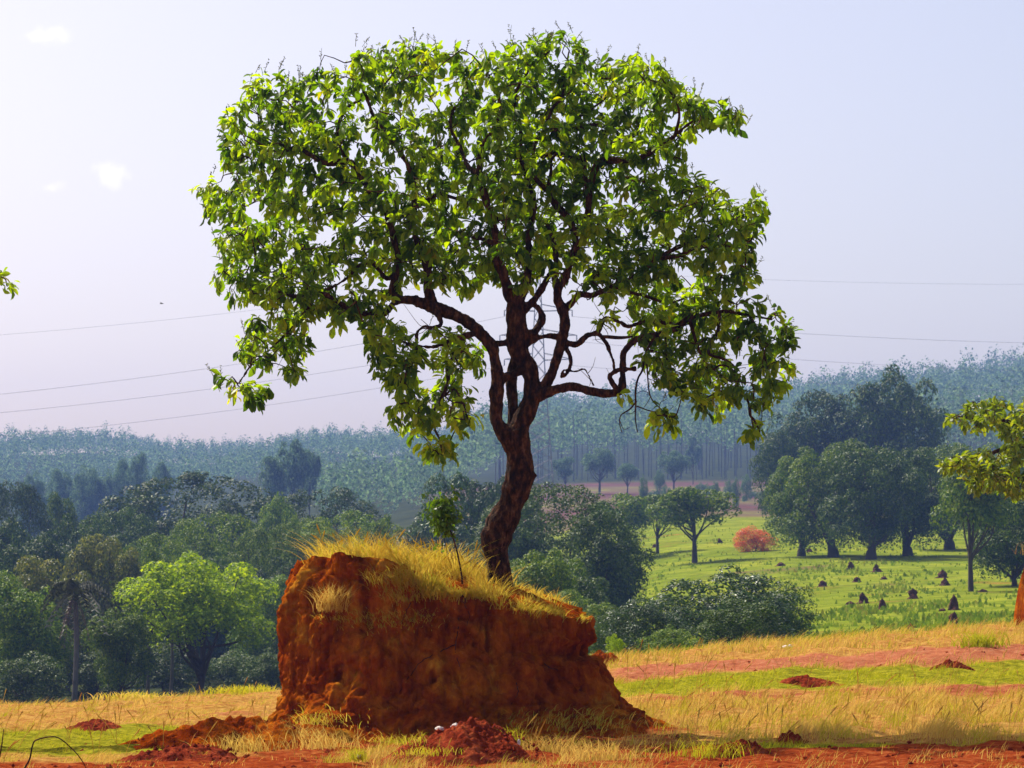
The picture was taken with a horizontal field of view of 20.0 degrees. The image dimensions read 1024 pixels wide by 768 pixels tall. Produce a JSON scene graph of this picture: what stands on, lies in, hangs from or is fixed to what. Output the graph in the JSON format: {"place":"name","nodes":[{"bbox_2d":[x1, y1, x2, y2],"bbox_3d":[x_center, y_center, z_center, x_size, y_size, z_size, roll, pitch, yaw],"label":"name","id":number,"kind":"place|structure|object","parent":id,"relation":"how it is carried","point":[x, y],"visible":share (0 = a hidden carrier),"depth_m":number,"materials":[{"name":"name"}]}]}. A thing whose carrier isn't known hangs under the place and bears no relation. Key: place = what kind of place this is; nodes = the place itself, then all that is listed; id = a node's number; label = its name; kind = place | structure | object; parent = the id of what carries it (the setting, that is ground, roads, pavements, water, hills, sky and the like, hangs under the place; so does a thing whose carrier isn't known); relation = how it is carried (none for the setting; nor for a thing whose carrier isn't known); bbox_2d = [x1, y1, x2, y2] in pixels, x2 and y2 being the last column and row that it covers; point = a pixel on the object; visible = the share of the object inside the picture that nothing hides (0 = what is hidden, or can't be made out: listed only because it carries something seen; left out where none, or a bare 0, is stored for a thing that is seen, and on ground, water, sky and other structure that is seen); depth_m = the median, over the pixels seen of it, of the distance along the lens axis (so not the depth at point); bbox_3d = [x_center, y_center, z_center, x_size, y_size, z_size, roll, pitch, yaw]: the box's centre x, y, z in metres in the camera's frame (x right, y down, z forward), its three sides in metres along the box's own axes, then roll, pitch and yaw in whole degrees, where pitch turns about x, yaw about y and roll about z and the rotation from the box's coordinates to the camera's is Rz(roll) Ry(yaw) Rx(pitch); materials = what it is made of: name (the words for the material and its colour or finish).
{"place":"outdoors","nodes":[
{"label":"outdoors","id":0,"kind":"place"},
{"bbox_2d":[0,396,1023,767],"bbox_3d":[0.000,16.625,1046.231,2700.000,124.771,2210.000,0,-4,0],"label":"ground","id":1,"kind":"structure","parent":0,"point":[406,512],"depth_m":48.36,"materials":[{"name":"plant"}]},
{"bbox_2d":[0,544,37,679],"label":"broadleaf tree","id":2,"kind":"object","parent":1,"relation":"on","point":[11,558],"visible":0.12,"depth_m":248.37,"materials":[{"name":"green plant"}]},
{"bbox_2d":[0,517,50,579],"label":"broadleaf tree","id":3,"kind":"object","parent":1,"relation":"on","point":[15,534],"visible":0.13,"depth_m":284.87,"materials":[{"name":"green plant"}]},
{"bbox_2d":[0,480,53,554],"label":"broadleaf tree","id":4,"kind":"object","parent":1,"relation":"on","point":[21,498],"visible":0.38,"depth_m":339.00,"materials":[{"name":"green plant"}]},
{"bbox_2d":[11,470,47,549],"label":"eucalyptus tree","id":5,"kind":"object","parent":1,"relation":"on","point":[38,486],"visible":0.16,"depth_m":678.38,"materials":[{"name":"green plant"}]},
{"bbox_2d":[0,651,69,703],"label":"bush","id":6,"kind":"object","parent":1,"relation":"on","point":[22,679],"visible":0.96,"depth_m":166.61,"materials":[{"name":"green plant"}]},
{"bbox_2d":[0,570,73,700],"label":"broadleaf tree","id":7,"kind":"object","parent":1,"relation":"on","point":[21,634],"visible":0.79,"depth_m":173.76,"materials":[{"name":"green plant"}]},
{"bbox_2d":[5,535,80,585],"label":"broadleaf tree","id":8,"kind":"object","parent":1,"relation":"on","point":[51,552],"visible":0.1,"depth_m":257.78,"materials":[{"name":"green plant"}]},
{"bbox_2d":[0,554,94,684],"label":"broadleaf tree","id":9,"kind":"object","parent":1,"relation":"on","point":[32,585],"visible":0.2,"depth_m":203.59,"materials":[{"name":"green plant"}]},
{"bbox_2d":[40,468,80,530],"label":"eucalyptus tree","id":10,"kind":"object","parent":1,"relation":"on","point":[63,491],"visible":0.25,"depth_m":699.01,"materials":[{"name":"green plant"}]},
{"bbox_2d":[40,491,82,542],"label":"broadleaf tree","id":11,"kind":"object","parent":1,"relation":"on","point":[56,500],"visible":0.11,"depth_m":349.91,"materials":[{"name":"green plant"}]},
{"bbox_2d":[32,513,100,549],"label":"broadleaf tree","id":12,"kind":"object","parent":1,"relation":"on","point":[56,536],"visible":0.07,"depth_m":288.89,"materials":[{"name":"green plant"}]},
{"bbox_2d":[39,579,116,701],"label":"palm tree","id":13,"kind":"object","parent":1,"relation":"on","point":[72,590],"visible":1,"depth_m":159.27,"materials":[{"name":"green plant"}]},
{"bbox_2d":[69,463,111,527],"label":"eucalyptus tree","id":14,"kind":"object","parent":1,"relation":"on","point":[90,497],"visible":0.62,"depth_m":688.20,"materials":[{"name":"green plant"}]},
{"bbox_2d":[67,718,120,731],"bbox_3d":[-5.441,4.492,38.056,1.095,0.223,0.671,0,-4,0],"label":"earth heap","id":15,"kind":"object","parent":1,"relation":"on","point":[99,724],"visible":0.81,"depth_m":37.93,"materials":[{"name":"red soil"}]},
{"bbox_2d":[57,651,131,701],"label":"bush","id":16,"kind":"object","parent":1,"relation":"on","point":[91,683],"visible":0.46,"depth_m":172.63,"materials":[{"name":"green plant"}]},
{"bbox_2d":[62,533,147,687],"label":"broadleaf tree","id":17,"kind":"object","parent":1,"relation":"on","point":[101,563],"visible":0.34,"depth_m":223.92,"materials":[{"name":"green plant"}]},
{"bbox_2d":[67,507,163,556],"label":"broadleaf tree","id":18,"kind":"object","parent":1,"relation":"on","point":[113,517],"visible":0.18,"depth_m":298.00,"materials":[{"name":"green plant"}]},
{"bbox_2d":[79,606,156,693],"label":"bush","id":19,"kind":"object","parent":1,"relation":"on","point":[118,629],"visible":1,"depth_m":164.57,"materials":[{"name":"green plant"}]},
{"bbox_2d":[104,457,131,534],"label":"eucalyptus tree","id":20,"kind":"object","parent":1,"relation":"on","point":[118,482],"visible":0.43,"depth_m":703.15,"materials":[{"name":"green plant"}]},
{"bbox_2d":[123,451,151,514],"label":"eucalyptus tree","id":21,"kind":"object","parent":1,"relation":"on","point":[136,478],"visible":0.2,"depth_m":698.80,"materials":[{"name":"green plant"}]},
{"bbox_2d":[110,540,182,681],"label":"broadleaf tree","id":22,"kind":"object","parent":1,"relation":"on","point":[154,556],"visible":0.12,"depth_m":226.39,"materials":[{"name":"green plant"}]},
{"bbox_2d":[110,532,188,581],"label":"broadleaf tree","id":23,"kind":"object","parent":1,"relation":"on","point":[153,537],"visible":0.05,"depth_m":248.99,"materials":[{"name":"green plant"}]},
{"bbox_2d":[145,460,176,527],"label":"eucalyptus tree","id":24,"kind":"object","parent":1,"relation":"on","point":[163,473],"visible":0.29,"depth_m":689.06,"materials":[{"name":"green plant"}]},
{"bbox_2d":[126,639,214,694],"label":"bush","id":25,"kind":"object","parent":1,"relation":"on","point":[161,677],"visible":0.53,"depth_m":188.24,"materials":[{"name":"green plant"}]},
{"bbox_2d":[132,517,219,560],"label":"broadleaf tree","id":26,"kind":"object","parent":1,"relation":"on","point":[162,526],"visible":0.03,"depth_m":299.71,"materials":[{"name":"green plant"}]},
{"bbox_2d":[113,743,240,762],"bbox_3d":[-3.389,3.772,29.421,1.656,0.263,0.984,0,-4,0],"label":"earth heap","id":27,"kind":"object","parent":1,"relation":"on","point":[216,753],"visible":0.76,"depth_m":29.21,"materials":[{"name":"red soil"}]},
{"bbox_2d":[111,550,280,695],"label":"broadleaf tree","id":28,"kind":"object","parent":1,"relation":"on","point":[193,616],"visible":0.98,"depth_m":167.75,"materials":[{"name":"green plant"}]},
{"bbox_2d":[96,470,299,559],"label":"broadleaf tree","id":29,"kind":"object","parent":1,"relation":"on","point":[146,489],"visible":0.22,"depth_m":331.18,"materials":[{"name":"green plant"}]},
{"bbox_2d":[159,510,279,660],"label":"broadleaf tree","id":30,"kind":"object","parent":1,"relation":"on","point":[207,545],"visible":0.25,"depth_m":260.51,"materials":[{"name":"green plant"}]},
{"bbox_2d":[196,555,257,675],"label":"broadleaf tree","id":31,"kind":"object","parent":1,"relation":"on","point":[221,563],"visible":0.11,"depth_m":242.35,"materials":[{"name":"green plant"}]},
{"bbox_2d":[190,650,266,691],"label":"bush","id":32,"kind":"object","parent":1,"relation":"on","point":[228,671],"visible":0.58,"depth_m":190.20,"materials":[{"name":"green plant"}]},
{"bbox_2d":[189,683,280,695],"bbox_3d":[-5.399,6.014,57.306,1.940,0.273,1.495,1,-4,-17],"label":"grass tuft","id":33,"kind":"object","parent":1,"relation":"on","point":[248,689],"visible":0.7,"depth_m":57.11,"materials":[{"name":"plant"}]},
{"bbox_2d":[204,498,265,562],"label":"broadleaf tree","id":34,"kind":"object","parent":1,"relation":"on","point":[230,512],"visible":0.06,"depth_m":328.71,"materials":[{"name":"green plant"}]},
{"bbox_2d":[118,715,373,751],"bbox_3d":[-2.898,3.910,32.283,3.258,0.461,1.717,0,-4,0],"label":"earth heap","id":35,"kind":"object","parent":1,"relation":"on","point":[203,727],"visible":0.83,"depth_m":31.88,"materials":[{"name":"soil"}]},
{"bbox_2d":[191,731,300,751],"bbox_3d":[-2.860,3.849,31.288,1.376,0.283,0.995,-1,-4,21],"label":"grass tuft","id":36,"kind":"object","parent":1,"relation":"on","point":[235,747],"visible":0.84,"depth_m":31.34,"materials":[{"name":"plant"}]},
{"bbox_2d":[225,574,287,683],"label":"broadleaf tree","id":37,"kind":"object","parent":1,"relation":"on","point":[272,609],"visible":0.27,"depth_m":213.18,"materials":[{"name":"green plant"}]},
{"bbox_2d":[236,647,281,690],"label":"bush","id":38,"kind":"object","parent":1,"relation":"on","point":[269,671],"visible":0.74,"depth_m":173.66,"materials":[{"name":"green plant"}]},
{"bbox_2d":[225,524,317,661],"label":"broadleaf tree","id":39,"kind":"object","parent":1,"relation":"on","point":[259,535],"visible":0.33,"depth_m":253.08,"materials":[{"name":"green plant"}]},
{"bbox_2d":[257,456,288,500],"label":"eucalyptus tree","id":40,"kind":"object","parent":1,"relation":"on","point":[274,472],"visible":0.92,"depth_m":628.73,"materials":[{"name":"green plant"}]},
{"bbox_2d":[255,491,311,558],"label":"broadleaf tree","id":41,"kind":"object","parent":1,"relation":"on","point":[274,518],"visible":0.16,"depth_m":319.75,"materials":[{"name":"green plant"}]},
{"bbox_2d":[276,438,313,504],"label":"eucalyptus tree","id":42,"kind":"object","parent":1,"relation":"on","point":[295,455],"visible":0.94,"depth_m":639.12,"materials":[{"name":"green plant"}]},
{"bbox_2d":[261,517,340,640],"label":"broadleaf tree","id":43,"kind":"object","parent":1,"relation":"on","point":[296,523],"visible":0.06,"depth_m":266.79,"materials":[{"name":"green plant"}]},
{"bbox_2d":[302,448,321,516],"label":"eucalyptus tree","id":44,"kind":"object","parent":1,"relation":"on","point":[316,464],"visible":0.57,"depth_m":649.91,"materials":[{"name":"green plant"}]},
{"bbox_2d":[268,727,381,750],"bbox_3d":[-2.023,3.814,31.287,1.234,0.291,0.977,1,-4,-15],"label":"grass tuft","id":45,"kind":"object","parent":1,"relation":"on","point":[325,744],"visible":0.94,"depth_m":31.23,"materials":[{"name":"plant"}]},
{"bbox_2d":[278,486,393,545],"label":"broadleaf tree","id":46,"kind":"object","parent":1,"relation":"on","point":[344,497],"visible":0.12,"depth_m":329.50,"materials":[{"name":"green plant"}]},
{"bbox_2d":[281,509,400,567],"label":"broadleaf tree","id":47,"kind":"object","parent":1,"relation":"on","point":[352,515],"visible":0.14,"depth_m":260.53,"materials":[{"name":"green plant"}]},
{"bbox_2d":[358,514,405,551],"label":"broadleaf tree","id":48,"kind":"object","parent":1,"relation":"on","point":[382,525],"visible":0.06,"depth_m":254.51,"materials":[{"name":"green plant"}]},
{"bbox_2d":[389,515,473,563],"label":"broadleaf tree","id":49,"kind":"object","parent":1,"relation":"on","point":[421,530],"visible":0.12,"depth_m":233.44,"materials":[{"name":"green plant"}]},
{"bbox_2d":[414,471,484,560],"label":"broadleaf tree","id":50,"kind":"object","parent":1,"relation":"on","point":[464,483],"visible":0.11,"depth_m":248.75,"materials":[{"name":"green plant"}]},
{"bbox_2d":[380,716,536,765],"bbox_3d":[-0.426,3.572,28.831,1.770,0.554,1.433,2,-4,-28],"label":"earth heap","id":51,"kind":"object","parent":1,"relation":"on","point":[472,741],"visible":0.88,"depth_m":28.48,"materials":[{"name":"red soil"}]},
{"bbox_2d":[268,552,675,741],"bbox_3d":[-0.450,3.298,34.859,5.672,2.544,5.274,0,-4,0],"label":"earth mound","id":52,"kind":"object","parent":1,"relation":"on","point":[474,658],"visible":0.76,"depth_m":33.44,"materials":[{"name":"soil"}]},
{"bbox_2d":[299,581,363,612],"bbox_3d":[-2.077,2.422,33.341,0.889,0.412,0.972,1,-4,-20],"label":"grass tuft","id":53,"kind":"object","parent":52,"relation":"on","point":[328,607],"visible":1,"depth_m":33.41,"materials":[{"name":"plant"}]},
{"bbox_2d":[419,485,466,583],"bbox_3d":[-0.784,1.770,34.150,0.548,1.169,0.496,1,-4,-16],"label":"sapling","id":54,"kind":"object","parent":52,"relation":"on","point":[443,510],"visible":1,"depth_m":34.12,"materials":[{"name":"green plant"}]},
{"bbox_2d":[282,508,664,741],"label":"mound grass","id":55,"kind":"structure","parent":52,"relation":"on","point":[438,562],"depth_m":33.78,"materials":[{"name":"plant"}]},
{"bbox_2d":[188,20,804,586],"bbox_3d":[-0.209,-0.941,35.133,7.470,7.300,4.872,0,-4,0],"label":"savanna tree","id":56,"kind":"object","parent":52,"relation":"on","point":[520,154],"visible":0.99,"depth_m":34.93,"materials":[{"name":"green plant"}]},
{"bbox_2d":[449,474,544,569],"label":"broadleaf tree","id":57,"kind":"object","parent":1,"relation":"on","point":[481,499],"visible":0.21,"depth_m":244.93,"materials":[{"name":"green plant"}]},
{"bbox_2d":[466,522,554,572],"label":"broadleaf tree","id":58,"kind":"object","parent":1,"relation":"on","point":[517,546],"visible":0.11,"depth_m":218.41,"materials":[{"name":"green plant"}]},
{"bbox_2d":[0,342,1023,518],"bbox_3d":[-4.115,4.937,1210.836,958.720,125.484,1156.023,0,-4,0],"label":"forest","id":59,"kind":"object","parent":1,"relation":"on","point":[595,418],"visible":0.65,"depth_m":1060.80,"materials":[{"name":"green plant"}]},
{"bbox_2d":[0,616,1023,767],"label":"field grass","id":60,"kind":"structure","parent":1,"relation":"on","point":[807,727],"depth_m":37.19,"materials":[{"name":"plant"}]},
{"bbox_2d":[11,642,1023,767],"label":"soil clods","id":61,"kind":"object","parent":1,"relation":"on","point":[438,731],"visible":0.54,"depth_m":29.07,"materials":[{"name":"soil"}]},
{"bbox_2d":[499,279,576,498],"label":"power pylon","id":62,"kind":"object","parent":1,"relation":"on","point":[546,400],"visible":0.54,"depth_m":641.64,"materials":[{"name":"metal"}]},
{"bbox_2d":[509,548,585,604],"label":"broadleaf tree","id":63,"kind":"object","parent":1,"relation":"on","point":[551,577],"visible":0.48,"depth_m":148.60,"materials":[{"name":"green plant"}]},
{"bbox_2d":[469,481,644,607],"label":"broadleaf tree","id":64,"kind":"object","parent":1,"relation":"on","point":[566,499],"visible":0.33,"depth_m":223.32,"materials":[{"name":"green plant"}]},
{"bbox_2d":[521,731,602,753],"bbox_3d":[0.422,3.687,29.950,1.147,0.296,1.011,2,-4,-25],"label":"grass tuft","id":65,"kind":"object","parent":1,"relation":"on","point":[546,747],"visible":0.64,"depth_m":29.91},
{"bbox_2d":[550,457,574,493],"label":"pasture tree","id":66,"kind":"object","parent":1,"relation":"on","point":[562,465],"visible":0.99,"depth_m":728.58,"materials":[{"name":"green plant"}]},
{"bbox_2d":[554,567,615,630],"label":"bush","id":67,"kind":"object","parent":1,"relation":"on","point":[592,589],"visible":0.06,"depth_m":163.50,"materials":[{"name":"green plant"}]},
{"bbox_2d":[551,589,621,654],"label":"bush","id":68,"kind":"object","parent":1,"relation":"on","point":[599,611],"visible":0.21,"depth_m":139.44,"materials":[{"name":"green plant"}]},
{"bbox_2d":[581,447,616,493],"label":"pasture tree","id":69,"kind":"object","parent":1,"relation":"on","point":[594,463],"visible":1,"depth_m":718.92,"materials":[{"name":"green plant"}]},
{"bbox_2d":[540,737,667,762],"bbox_3d":[0.909,3.613,28.729,1.361,0.286,1.054,0,-4,0],"label":"grass tuft","id":70,"kind":"object","parent":1,"relation":"on","point":[610,754],"visible":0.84,"depth_m":28.74,"materials":[{"name":"plant"}]},
{"bbox_2d":[559,509,657,621],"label":"broadleaf tree","id":71,"kind":"object","parent":1,"relation":"on","point":[612,570],"visible":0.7,"depth_m":203.28,"materials":[{"name":"green plant"}]},
{"bbox_2d":[588,605,635,653],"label":"shrub","id":72,"kind":"object","parent":1,"relation":"on","point":[594,645],"visible":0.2,"depth_m":117.28,"materials":[{"name":"green plant"}]},
{"bbox_2d":[594,492,653,541],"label":"broadleaf tree","id":73,"kind":"object","parent":1,"relation":"on","point":[634,507],"visible":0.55,"depth_m":328.26,"materials":[{"name":"green plant"}]},
{"bbox_2d":[595,596,697,652],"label":"shrub","id":74,"kind":"object","parent":1,"relation":"on","point":[638,628],"visible":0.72,"depth_m":111.00,"materials":[{"name":"green plant"}]},
{"bbox_2d":[635,624,703,649],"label":"bush","id":75,"kind":"object","parent":1,"relation":"on","point":[668,640],"visible":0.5,"depth_m":99.29,"materials":[{"name":"green plant"}]},
{"bbox_2d":[656,450,691,489],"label":"pasture tree","id":76,"kind":"object","parent":1,"relation":"on","point":[671,465],"visible":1,"depth_m":714.43,"materials":[{"name":"green plant"}]},
{"bbox_2d":[644,485,742,562],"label":"broadleaf tree","id":77,"kind":"object","parent":1,"relation":"on","point":[693,503],"visible":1,"depth_m":304.25,"materials":[{"name":"green plant"}]},
{"bbox_2d":[645,735,772,760],"bbox_3d":[2.002,3.645,29.211,1.176,0.286,1.026,-3,-5,35],"label":"grass tuft","id":78,"kind":"object","parent":1,"relation":"on","point":[708,752],"visible":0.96,"depth_m":29.25,"materials":[{"name":"plant"}]},
{"bbox_2d":[648,563,802,644],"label":"shrub","id":79,"kind":"object","parent":1,"relation":"on","point":[737,590],"visible":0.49,"depth_m":116.96,"materials":[{"name":"green plant"}]},
{"bbox_2d":[703,739,773,757],"bbox_3d":[2.306,3.723,29.503,0.892,0.243,0.527,0,-4,0],"label":"earth heap","id":80,"kind":"object","parent":1,"relation":"on","point":[753,746],"visible":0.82,"depth_m":29.41,"materials":[{"name":"red soil"}]},
{"bbox_2d":[691,598,786,646],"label":"shrub","id":81,"kind":"object","parent":1,"relation":"on","point":[741,627],"visible":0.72,"depth_m":104.17,"materials":[{"name":"green plant"}]},
{"bbox_2d":[732,525,778,551],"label":"shrub","id":82,"kind":"object","parent":1,"relation":"on","point":[756,540],"visible":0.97,"depth_m":321.02,"materials":[{"name":"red plant"}]},
{"bbox_2d":[747,429,814,520],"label":"broadleaf tree","id":83,"kind":"object","parent":1,"relation":"on","point":[769,457],"visible":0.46,"depth_m":413.90,"materials":[{"name":"green plant"}]},
{"bbox_2d":[751,581,823,637],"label":"shrub","id":84,"kind":"object","parent":1,"relation":"on","point":[797,625],"visible":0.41,"depth_m":123.05,"materials":[{"name":"green plant"}]},
{"bbox_2d":[761,455,836,555],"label":"broadleaf tree","id":85,"kind":"object","parent":1,"relation":"on","point":[777,495],"visible":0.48,"depth_m":303.81,"materials":[{"name":"green plant"}]},
{"bbox_2d":[759,389,856,506],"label":"broadleaf tree","id":86,"kind":"object","parent":1,"relation":"on","point":[815,429],"visible":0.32,"depth_m":423.75,"materials":[{"name":"green plant"}]},
{"bbox_2d":[776,674,843,687],"bbox_3d":[4.260,4.290,41.783,1.362,0.227,0.651,0,-4,0],"label":"earth heap","id":87,"kind":"object","parent":1,"relation":"on","point":[803,681],"visible":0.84,"depth_m":41.64,"materials":[{"name":"red soil"}]},
{"bbox_2d":[602,524,1022,654],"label":"pasture grass","id":88,"kind":"structure","parent":1,"relation":"on","point":[970,617],"depth_m":177.22,"materials":[{"name":"plant"}]},
{"bbox_2d":[780,438,881,556],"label":"broadleaf tree","id":89,"kind":"object","parent":1,"relation":"on","point":[804,461],"visible":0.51,"depth_m":298.40,"materials":[{"name":"green plant"}]},
{"bbox_2d":[828,407,891,515],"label":"broadleaf tree","id":90,"kind":"object","parent":1,"relation":"on","point":[844,435],"visible":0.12,"depth_m":421.53,"materials":[{"name":"green plant"}]},
{"bbox_2d":[815,441,930,558],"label":"broadleaf tree","id":91,"kind":"object","parent":1,"relation":"on","point":[875,489],"visible":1,"depth_m":290.62,"materials":[{"name":"green plant"}]},
{"bbox_2d":[837,364,954,525],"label":"broadleaf tree","id":92,"kind":"object","parent":1,"relation":"on","point":[880,414],"visible":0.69,"depth_m":418.29,"materials":[{"name":"green plant"}]},
{"bbox_2d":[864,446,958,555],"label":"broadleaf tree","id":93,"kind":"object","parent":1,"relation":"on","point":[923,510],"visible":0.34,"depth_m":298.45,"materials":[{"name":"green plant"}]},
{"bbox_2d":[902,442,1003,549],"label":"broadleaf tree","id":94,"kind":"object","parent":1,"relation":"on","point":[947,538],"visible":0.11,"depth_m":317.08,"materials":[{"name":"green plant"}]},
{"bbox_2d":[929,469,1018,591],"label":"broadleaf tree","id":95,"kind":"object","parent":1,"relation":"on","point":[982,510],"visible":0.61,"depth_m":214.10,"materials":[{"name":"green plant"}]},
{"bbox_2d":[949,629,1014,647],"bbox_3d":[7.774,4.248,48.640,1.341,0.356,1.069,0,-4,0],"label":"grass tuft","id":96,"kind":"object","parent":1,"relation":"on","point":[979,641],"visible":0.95,"depth_m":48.58,"materials":[{"name":"plant"}]},
{"bbox_2d":[966,497,1023,585],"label":"broadleaf tree","id":97,"kind":"object","parent":1,"relation":"on","point":[1000,549],"visible":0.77,"depth_m":223.12,"materials":[{"name":"green plant"}]},
{"bbox_2d":[1014,570,1023,626],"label":"earth mound","id":98,"kind":"object","parent":1,"relation":"on","point":[1019,609],"visible":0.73,"depth_m":57.80,"materials":[{"name":"soil"}]},
{"bbox_2d":[934,395,1023,503],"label":"savanna tree","id":99,"kind":"object","parent":98,"relation":"on","point":[989,477],"visible":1,"depth_m":57.44,"materials":[{"name":"green plant"}]},
{"bbox_2d":[0,0,1023,463],"label":"sky","id":100,"kind":"structure","parent":0,"point":[885,140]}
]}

